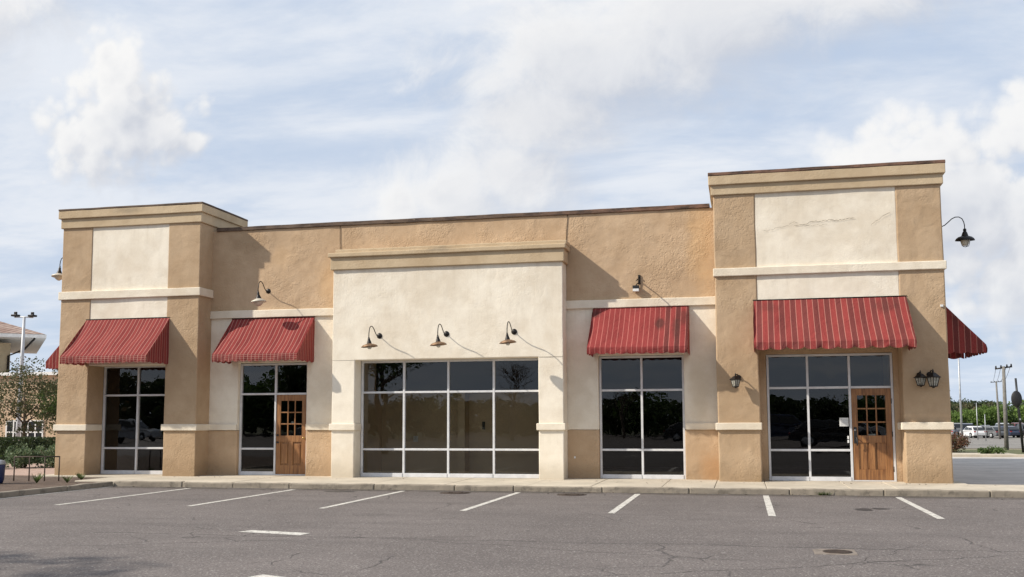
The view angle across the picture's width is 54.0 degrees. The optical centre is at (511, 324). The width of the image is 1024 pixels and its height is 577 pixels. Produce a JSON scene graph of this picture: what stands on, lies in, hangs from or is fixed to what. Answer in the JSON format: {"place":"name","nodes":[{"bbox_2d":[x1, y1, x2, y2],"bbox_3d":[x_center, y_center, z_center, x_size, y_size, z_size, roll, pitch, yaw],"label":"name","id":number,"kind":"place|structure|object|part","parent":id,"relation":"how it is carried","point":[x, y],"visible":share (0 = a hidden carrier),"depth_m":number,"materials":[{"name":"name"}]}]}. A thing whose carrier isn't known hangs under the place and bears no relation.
{"place":"outdoors","nodes":[
{"label":"outdoors","id":0,"kind":"place"},
{"bbox_2d":[5,463,54,475],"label":"gravel path","id":1,"kind":"structure","parent":0,"point":[34,471],"depth_m":30.89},
{"bbox_2d":[4,442,41,467],"bbox_3d":[-16.012,4.284,32.736,1.271,0.915,1.520,-1,-6,13],"label":"shrub","id":2,"kind":"object","parent":1,"relation":"on","point":[11,453],"visible":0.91,"depth_m":32.53,"materials":[{"name":"green plant"}]},
{"bbox_2d":[11,312,36,440],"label":"street lamp","id":3,"kind":"object","parent":1,"relation":"on","point":[16,315],"visible":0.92,"depth_m":46.43,"materials":[{"name":"grey metal"}]},
{"bbox_2d":[0,436,55,463],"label":"hedge","id":4,"kind":"object","parent":1,"relation":"on","point":[44,441],"visible":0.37,"depth_m":36.28,"materials":[{"name":"green plant"}]},
{"bbox_2d":[0,356,57,437],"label":"tree","id":5,"kind":"object","parent":1,"relation":"on","point":[22,406],"visible":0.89,"depth_m":41.70,"materials":[{"name":"green plant"}]},
{"bbox_2d":[0,372,57,440],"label":"peach building","id":6,"kind":"structure","parent":1,"relation":"on","point":[50,376],"depth_m":54.20,"materials":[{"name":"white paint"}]},
{"bbox_2d":[5,420,43,440],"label":"window","id":7,"kind":"structure","parent":6,"relation":"in","point":[34,434],"depth_m":54.00,"materials":[{"name":"white paint"}]},
{"bbox_2d":[27,379,57,434],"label":"tree","id":8,"kind":"object","parent":1,"relation":"on","point":[48,408],"visible":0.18,"depth_m":42.39,"materials":[{"name":"green plant"}]},
{"bbox_2d":[34,443,55,467],"bbox_3d":[-14.858,4.370,33.024,1.789,1.004,1.499,-1,-6,13],"label":"shrub","id":9,"kind":"object","parent":1,"relation":"on","point":[50,461],"visible":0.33,"depth_m":32.61,"materials":[{"name":"green plant"}]},
{"bbox_2d":[0,475,107,491],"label":"mulch bed","id":10,"kind":"object","parent":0,"point":[17,483],"visible":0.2,"depth_m":24.87,"materials":[{"name":"brown soil"}]},
{"bbox_2d":[0,460,5,483],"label":"litter bin","id":11,"kind":"object","parent":10,"relation":"on","point":[2,468],"visible":1,"depth_m":24.44,"materials":[{"name":"blue plastic"}]},
{"bbox_2d":[13,456,59,480],"bbox_3d":[-12.017,3.639,25.413,1.217,0.631,0.040,-1,-5,5],"label":"railing","id":12,"kind":"object","parent":10,"relation":"on","point":[29,465],"visible":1,"depth_m":25.41,"materials":[{"name":"metal"}]},
{"bbox_2d":[32,473,44,482],"bbox_3d":[-11.628,3.755,24.662,0.337,0.253,0.385,3,-7,-34],"label":"weed","id":13,"kind":"object","parent":10,"relation":"on","point":[37,479],"visible":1,"depth_m":24.62,"materials":[{"name":"green plant"}]},
{"bbox_2d":[62,475,73,482],"bbox_3d":[-10.930,3.790,24.705,0.308,0.189,0.291,-1,-6,13],"label":"weed","id":14,"kind":"object","parent":10,"relation":"on","point":[67,480],"visible":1,"depth_m":24.67,"materials":[{"name":"green plant"}]},
{"bbox_2d":[0,486,1023,576],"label":"parking lot","id":15,"kind":"structure","parent":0,"point":[406,533],"depth_m":13.94,"materials":[{"name":"grey asphalt"}]},
{"bbox_2d":[0,487,105,498],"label":"parking line","id":16,"kind":"object","parent":15,"relation":"on","point":[49,493],"visible":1,"depth_m":22.23,"materials":[{"name":"paint"}]},
{"bbox_2d":[56,488,189,504],"bbox_3d":[-8.163,3.658,21.499,0.120,0.001,4.780,-1,-6,13],"label":"parking line","id":17,"kind":"object","parent":15,"relation":"on","point":[120,496],"visible":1,"depth_m":20.99,"materials":[{"name":"paint"}]},
{"bbox_2d":[189,489,292,505],"bbox_3d":[-5.549,3.603,21.024,0.120,0.001,4.550,-1,-6,13],"label":"parking line","id":18,"kind":"object","parent":15,"relation":"on","point":[238,498],"visible":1,"depth_m":20.61,"materials":[{"name":"paint"}]},
{"bbox_2d":[251,574,279,576],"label":"lane line","id":19,"kind":"object","parent":15,"relation":"on","point":[262,575],"visible":1,"depth_m":10.28,"materials":[{"name":"paint"}]},
{"bbox_2d":[239,530,307,534],"bbox_3d":[-3.381,2.962,14.331,1.099,0.001,0.280,-3,-6,26],"label":"lane line","id":20,"kind":"object","parent":15,"relation":"on","point":[278,532],"visible":1,"depth_m":14.32,"materials":[{"name":"paint"}]},
{"bbox_2d":[325,490,354,491],"bbox_3d":[-3.872,3.753,22.640,0.766,0.001,0.485,-1,-6,13],"label":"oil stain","id":21,"kind":"object","parent":15,"relation":"on","point":[340,491],"visible":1,"depth_m":22.56,"materials":[{"name":"grey asphalt"}]},
{"bbox_2d":[322,491,402,507],"bbox_3d":[-2.953,3.539,20.436,0.120,0.001,4.550,-1,-6,13],"label":"parking line","id":22,"kind":"object","parent":15,"relation":"on","point":[361,499],"visible":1,"depth_m":20.23,"materials":[{"name":"paint"}]},
{"bbox_2d":[440,492,470,493],"bbox_3d":[-1.245,3.677,22.005,0.680,0.017,0.680,-1,-6,13],"label":"manhole cover","id":23,"kind":"object","parent":15,"relation":"on","point":[455,492],"visible":1,"depth_m":21.95,"materials":[{"name":"metal"}]},
{"bbox_2d":[460,492,520,510],"bbox_3d":[-0.366,3.474,19.850,0.120,0.001,4.550,-1,-6,13],"label":"parking line","id":24,"kind":"object","parent":15,"relation":"on","point":[478,505],"visible":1,"depth_m":19.39,"materials":[{"name":"paint"}]},
{"bbox_2d":[0,480,1023,497],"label":"kerb","id":25,"kind":"structure","parent":15,"relation":"on","point":[801,491],"depth_m":22.15,"materials":[{"name":"concrete"}]},
{"bbox_2d":[124,476,1012,497],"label":"fallen leaves","id":26,"kind":"object","parent":15,"relation":"on","point":[548,493],"visible":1,"depth_m":21.94,"materials":[{"name":"brown plant"}]},
{"bbox_2d":[557,493,586,495],"bbox_3d":[1.264,3.606,21.345,0.640,0.017,0.640,-1,-6,13],"label":"manhole cover","id":27,"kind":"object","parent":15,"relation":"on","point":[571,494],"visible":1,"depth_m":21.29,"materials":[{"name":"metal"}]},
{"bbox_2d":[608,494,639,512],"bbox_3d":[2.184,3.410,19.273,0.120,0.001,4.550,-1,-6,13],"label":"parking line","id":28,"kind":"object","parent":15,"relation":"on","point":[623,504],"visible":1,"depth_m":19.04,"materials":[{"name":"paint"}]},
{"bbox_2d":[763,496,775,515],"bbox_3d":[4.770,3.346,18.687,0.120,0.001,4.550,-1,-6,13],"label":"parking line","id":29,"kind":"object","parent":15,"relation":"on","point":[769,507],"visible":1,"depth_m":18.28,"materials":[{"name":"paint"}]},
{"bbox_2d":[812,549,857,554],"bbox_3d":[3.859,2.742,12.013,0.499,0.071,0.472,-1,-6,13],"label":"storm drain","id":30,"kind":"object","parent":15,"relation":"on","point":[834,552],"visible":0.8,"depth_m":11.97,"materials":[{"name":"concrete"}]},
{"bbox_2d":[856,508,872,510],"bbox_3d":[6.162,3.243,17.627,0.295,0.001,0.527,-1,-6,13],"label":"oil stain","id":31,"kind":"object","parent":15,"relation":"on","point":[864,509],"visible":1,"depth_m":17.64,"materials":[{"name":"grey asphalt"}]},
{"bbox_2d":[896,497,943,518],"bbox_3d":[7.300,3.283,18.114,0.120,0.001,4.550,-1,-6,13],"label":"parking line","id":32,"kind":"object","parent":15,"relation":"on","point":[919,508],"visible":1,"depth_m":17.77,"materials":[{"name":"paint"}]},
{"bbox_2d":[952,454,1023,456],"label":"kerb","id":33,"kind":"structure","parent":15,"relation":"on","point":[987,455],"depth_m":41.19,"materials":[{"name":"concrete"}]},
{"bbox_2d":[0,0,1023,407],"label":"sky","id":34,"kind":"structure","parent":0,"point":[261,112],"materials":[{"name":"blue"}]},
{"bbox_2d":[7,448,1021,475],"bbox_3d":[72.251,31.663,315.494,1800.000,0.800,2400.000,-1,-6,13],"label":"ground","id":35,"kind":"structure","parent":0,"point":[961,448],"depth_m":54.15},
{"bbox_2d":[0,321,46,372],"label":"cream house","id":36,"kind":"structure","parent":35,"relation":"on","point":[10,337],"depth_m":58.06,"materials":[{"name":"ceramic"}]},
{"bbox_2d":[53,160,953,483],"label":"commercial building","id":37,"kind":"structure","parent":35,"relation":"on","point":[545,396],"depth_m":26.21,"materials":[{"name":"beige paint"}]},
{"bbox_2d":[46,346,58,369],"bbox_3d":[-12.706,0.728,30.190,1.026,1.320,2.540,-1,-6,13],"label":"awning","id":38,"kind":"object","parent":37,"relation":"attached to","point":[52,361],"visible":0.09,"depth_m":28.98,"materials":[{"name":"fabric"}]},
{"bbox_2d":[51,257,62,280],"bbox_3d":[-12.910,-1.620,29.042,0.788,0.700,0.408,-1,-6,13],"label":"wall lamp","id":39,"kind":"object","parent":37,"relation":"attached to","point":[57,276],"visible":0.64,"depth_m":28.99,"materials":[{"name":"brown metal"}]},
{"bbox_2d":[60,317,169,365],"bbox_3d":[-10.703,0.422,27.120,2.610,1.305,1.096,-1,-6,13],"label":"awning","id":40,"kind":"object","parent":37,"relation":"attached to","point":[123,340],"visible":1,"depth_m":27.06,"materials":[{"name":"fabric"}]},
{"bbox_2d":[101,366,164,473],"bbox_3d":[-10.487,2.664,28.175,2.177,3.021,0.112,-1,-6,13],"label":"window","id":41,"kind":"structure","parent":37,"relation":"in","point":[136,471],"depth_m":28.21,"materials":[{"name":"white metal"}]},
{"bbox_2d":[251,281,270,305],"bbox_3d":[-6.745,-0.820,27.167,0.411,0.700,0.807,-1,-6,13],"label":"wall lamp","id":42,"kind":"object","parent":37,"relation":"attached to","point":[258,301],"visible":1,"depth_m":26.91,"materials":[{"name":"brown metal"}]},
{"bbox_2d":[212,316,314,363],"bbox_3d":[-6.639,0.384,26.886,2.460,1.265,1.081,-1,-6,13],"label":"awning","id":43,"kind":"object","parent":37,"relation":"attached to","point":[270,339],"visible":1,"depth_m":26.83,"materials":[{"name":"fabric"}]},
{"bbox_2d":[238,363,306,475],"bbox_3d":[-6.473,2.569,27.369,2.016,3.031,0.112,-1,-6,13],"label":"window","id":44,"kind":"structure","parent":37,"relation":"in","point":[240,472],"depth_m":27.41,"materials":[{"name":"white metal"}]},
{"bbox_2d":[275,395,306,473],"bbox_3d":[-5.979,2.968,27.172,0.875,2.135,0.132,-1,-6,13],"label":"door","id":45,"kind":"structure","parent":37,"relation":"in","point":[290,450],"depth_m":27.18,"materials":[{"name":"brown wood"}]},
{"bbox_2d":[361,326,381,348],"bbox_3d":[-3.557,0.344,25.691,0.422,0.611,0.873,-1,-6,13],"label":"wall lamp","id":46,"kind":"object","parent":37,"relation":"attached to","point":[369,345],"visible":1,"depth_m":25.46,"materials":[{"name":"brown metal"}]},
{"bbox_2d":[430,324,448,347],"bbox_3d":[-1.782,0.289,25.290,0.422,0.611,0.873,-1,-6,13],"label":"wall lamp","id":47,"kind":"object","parent":37,"relation":"attached to","point":[438,343],"visible":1,"depth_m":25.06,"materials":[{"name":"brown metal"}]},
{"bbox_2d":[360,358,538,477],"bbox_3d":[-1.604,2.423,26.011,4.857,3.031,0.112,-1,-6,13],"label":"window","id":48,"kind":"structure","parent":37,"relation":"in","point":[451,475],"depth_m":26.01,"materials":[{"name":"white metal"}]},
{"bbox_2d":[499,321,516,344],"bbox_3d":[-0.051,0.230,24.900,0.422,0.611,0.873,-1,-6,13],"label":"wall lamp","id":49,"kind":"object","parent":37,"relation":"attached to","point":[507,341],"visible":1,"depth_m":24.66,"materials":[{"name":"brown metal"}]},
{"bbox_2d":[633,275,640,291],"bbox_3d":[3.092,-1.056,25.110,0.190,0.425,0.469,-1,-6,13],"label":"floodlight","id":50,"kind":"object","parent":37,"relation":"attached to","point":[636,288],"visible":1,"depth_m":25.20,"materials":[{"name":"brown metal"}]},
{"bbox_2d":[587,306,689,356],"bbox_3d":[3.100,0.116,24.633,2.430,1.277,1.177,-1,-6,13],"label":"awning","id":51,"kind":"object","parent":37,"relation":"attached to","point":[640,330],"visible":1,"depth_m":24.58,"materials":[{"name":"fabric"}]},
{"bbox_2d":[599,355,685,478],"bbox_3d":[3.255,2.311,25.166,2.122,3.061,0.112,-1,-6,13],"label":"window","id":52,"kind":"structure","parent":37,"relation":"in","point":[614,476],"depth_m":25.12,"materials":[{"name":"white metal"}]},
{"bbox_2d":[729,373,741,387],"bbox_3d":[5.328,1.325,23.811,0.338,0.365,0.267,2,-6,-25],"label":"wall lantern","id":53,"kind":"object","parent":37,"relation":"attached to","point":[735,380],"depth_m":23.71,"materials":[{"name":"brown metal"}]},
{"bbox_2d":[766,353,896,481],"bbox_3d":[7.579,2.205,23.963,2.884,3.016,0.112,-1,-6,13],"label":"window","id":54,"kind":"structure","parent":37,"relation":"in","point":[772,478],"depth_m":23.93,"materials":[{"name":"white metal"}]},
{"bbox_2d":[753,295,916,351],"bbox_3d":[7.337,-0.038,23.111,3.512,1.293,1.053,-1,-6,13],"label":"awning","id":55,"kind":"object","parent":37,"relation":"attached to","point":[846,322],"visible":1,"depth_m":23.09,"materials":[{"name":"fabric"}]},
{"bbox_2d":[851,388,894,479],"bbox_3d":[8.493,2.579,23.671,0.906,2.150,0.129,-1,-6,13],"label":"door","id":56,"kind":"structure","parent":37,"relation":"in","point":[883,454],"depth_m":23.67,"materials":[{"name":"brown wood"}]},
{"bbox_2d":[914,370,925,386],"bbox_3d":[9.311,1.232,22.936,0.251,0.383,0.268,2,-6,-25],"label":"wall lantern","id":57,"kind":"object","parent":37,"relation":"attached to","point":[920,378],"depth_m":22.86,"materials":[{"name":"brown metal"}]},
{"bbox_2d":[925,369,940,387],"bbox_3d":[9.528,1.224,22.835,0.284,0.438,0.371,2,-6,-25],"label":"wall lantern","id":58,"kind":"object","parent":37,"relation":"attached to","point":[933,377],"depth_m":22.72,"materials":[{"name":"brown metal"}]},
{"bbox_2d":[942,217,974,246],"bbox_3d":[10.582,-2.204,24.026,0.874,0.748,0.439,-1,-6,13],"label":"wall lamp","id":59,"kind":"object","parent":37,"relation":"attached to","point":[964,239],"visible":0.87,"depth_m":23.90,"materials":[{"name":"brown metal"}]},
{"bbox_2d":[946,307,987,358],"bbox_3d":[10.931,0.136,24.939,1.041,1.316,2.440,-1,-6,13],"label":"awning","id":60,"kind":"object","parent":37,"relation":"attached to","point":[962,338],"visible":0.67,"depth_m":23.77,"materials":[{"name":"fabric"}]},
{"bbox_2d":[950,402,958,412],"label":"tree","id":61,"kind":"object","parent":35,"relation":"on","point":[953,409],"visible":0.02,"depth_m":190.50,"materials":[{"name":"green plant"}]},
{"bbox_2d":[951,410,966,422],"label":"tree","id":62,"kind":"object","parent":35,"relation":"on","point":[955,416],"visible":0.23,"depth_m":160.77,"materials":[{"name":"green plant"}]},
{"bbox_2d":[953,402,967,421],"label":"tree","id":63,"kind":"object","parent":35,"relation":"on","point":[965,403],"visible":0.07,"depth_m":224.71,"materials":[{"name":"green plant"}]},
{"bbox_2d":[957,398,978,405],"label":"tree","id":64,"kind":"object","parent":35,"relation":"on","point":[971,401],"visible":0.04,"depth_m":253.59,"materials":[{"name":"green plant"}]},
{"bbox_2d":[958,402,983,422],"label":"tree","id":65,"kind":"object","parent":35,"relation":"on","point":[969,406],"visible":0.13,"depth_m":184.81,"materials":[{"name":"green plant"}]},
{"bbox_2d":[956,407,990,425],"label":"tree","id":66,"kind":"object","parent":35,"relation":"on","point":[973,418],"visible":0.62,"depth_m":161.18,"materials":[{"name":"green plant"}]},
{"bbox_2d":[974,400,991,406],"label":"tree","id":67,"kind":"object","parent":35,"relation":"on","point":[981,402],"visible":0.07,"depth_m":252.71,"materials":[{"name":"green plant"}]},
{"bbox_2d":[975,404,1013,425],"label":"tree","id":68,"kind":"object","parent":35,"relation":"on","point":[993,416],"visible":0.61,"depth_m":162.49,"materials":[{"name":"green plant"}]},
{"bbox_2d":[982,400,1010,419],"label":"tree","id":69,"kind":"object","parent":35,"relation":"on","point":[989,404],"visible":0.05,"depth_m":187.48,"materials":[{"name":"green plant"}]},
{"bbox_2d":[992,401,1023,423],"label":"tree","id":70,"kind":"object","parent":35,"relation":"on","point":[1011,411],"visible":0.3,"depth_m":164.21,"materials":[{"name":"green plant"}]},
{"bbox_2d":[1013,400,1023,419],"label":"tree","id":71,"kind":"object","parent":35,"relation":"on","point":[1021,411],"visible":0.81,"depth_m":156.67,"materials":[{"name":"green plant"}]},
{"bbox_2d":[36,474,1023,492],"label":"sidewalk","id":72,"kind":"structure","parent":0,"point":[689,484],"depth_m":23.76,"materials":[{"name":"concrete"}]},
{"bbox_2d":[952,453,1011,453],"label":"path","id":73,"kind":"structure","parent":0,"point":[977,453],"depth_m":42.40,"materials":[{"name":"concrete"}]},
{"bbox_2d":[952,457,1023,484],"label":"service road","id":74,"kind":"structure","parent":0,"point":[992,470],"depth_m":30.59,"materials":[{"name":"grey asphalt"}]},
{"bbox_2d":[952,435,1023,447],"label":"road","id":75,"kind":"structure","parent":0,"point":[983,443],"depth_m":83.75,"materials":[{"name":"grey asphalt"}]},
{"bbox_2d":[951,426,959,436],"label":"parked car","id":76,"kind":"object","parent":75,"relation":"on","point":[954,430],"visible":0.2,"depth_m":126.58,"materials":[{"name":"silver metal"}]},
{"bbox_2d":[954,423,960,431],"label":"parked car","id":77,"kind":"object","parent":75,"relation":"on","point":[957,425],"visible":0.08,"depth_m":138.35,"materials":[{"name":"grey paint"}]},
{"bbox_2d":[958,358,962,436],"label":"lamp mast","id":78,"kind":"object","parent":75,"relation":"on","point":[961,422],"visible":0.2,"depth_m":88.38,"materials":[{"name":"metal"}]},
{"bbox_2d":[963,423,973,429],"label":"parked car","id":79,"kind":"object","parent":75,"relation":"on","point":[967,424],"visible":0.1,"depth_m":129.97,"materials":[{"name":"blue paint"}]},
{"bbox_2d":[960,426,986,437],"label":"parked car","id":80,"kind":"object","parent":75,"relation":"on","point":[970,431],"visible":0.76,"depth_m":121.48,"materials":[{"name":"white paint"}]},
{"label":"car window","id":81,"kind":"part","parent":80,"relation":"part of","materials":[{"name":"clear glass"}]},
{"bbox_2d":[976,403,978,439],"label":"lamp mast","id":82,"kind":"object","parent":75,"relation":"on","point":[977,422],"visible":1,"depth_m":110.99,"materials":[{"name":"metal"}]},
{"bbox_2d":[974,426,1003,437],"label":"parked car","id":83,"kind":"object","parent":75,"relation":"on","point":[992,431],"visible":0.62,"depth_m":120.20,"materials":[{"name":"grey paint"}]},
{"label":"car window","id":84,"kind":"part","parent":83,"relation":"part of","materials":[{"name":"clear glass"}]},
{"bbox_2d":[990,381,1000,438],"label":"utility pole","id":85,"kind":"object","parent":75,"relation":"on","point":[999,427],"visible":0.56,"depth_m":115.22,"materials":[{"name":"grey metal"}]},
{"bbox_2d":[1000,426,1019,437],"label":"parked car","id":86,"kind":"object","parent":75,"relation":"on","point":[1013,430],"visible":0.28,"depth_m":122.19,"materials":[{"name":"blue paint"}]},
{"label":"car window","id":87,"kind":"part","parent":86,"relation":"part of","materials":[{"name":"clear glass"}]},
{"bbox_2d":[1012,423,1023,436],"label":"parked car","id":88,"kind":"object","parent":75,"relation":"on","point":[1017,426],"visible":0.18,"depth_m":122.39,"materials":[{"name":"black paint"}]},
{"bbox_2d":[952,449,1023,453],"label":"verge","id":89,"kind":"structure","parent":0,"point":[1015,451],"depth_m":45.18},
{"bbox_2d":[951,431,970,451],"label":"shrub","id":90,"kind":"object","parent":89,"relation":"on","point":[959,443],"visible":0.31,"depth_m":43.94,"materials":[{"name":"brown plant"}]},
{"bbox_2d":[977,445,1006,453],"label":"shrub","id":91,"kind":"object","parent":89,"relation":"on","point":[991,450],"visible":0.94,"depth_m":42.01,"materials":[{"name":"green plant"}]},
{"bbox_2d":[995,364,1011,449],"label":"utility pole","id":92,"kind":"object","parent":89,"relation":"on","point":[1006,437],"visible":0.99,"depth_m":47.60,"materials":[{"name":"brown wood"}]},
{"bbox_2d":[1011,378,1023,452],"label":"road sign","id":93,"kind":"object","parent":89,"relation":"on","point":[1016,398],"visible":0.97,"depth_m":43.72,"materials":[{"name":"black metal"}]}
]}

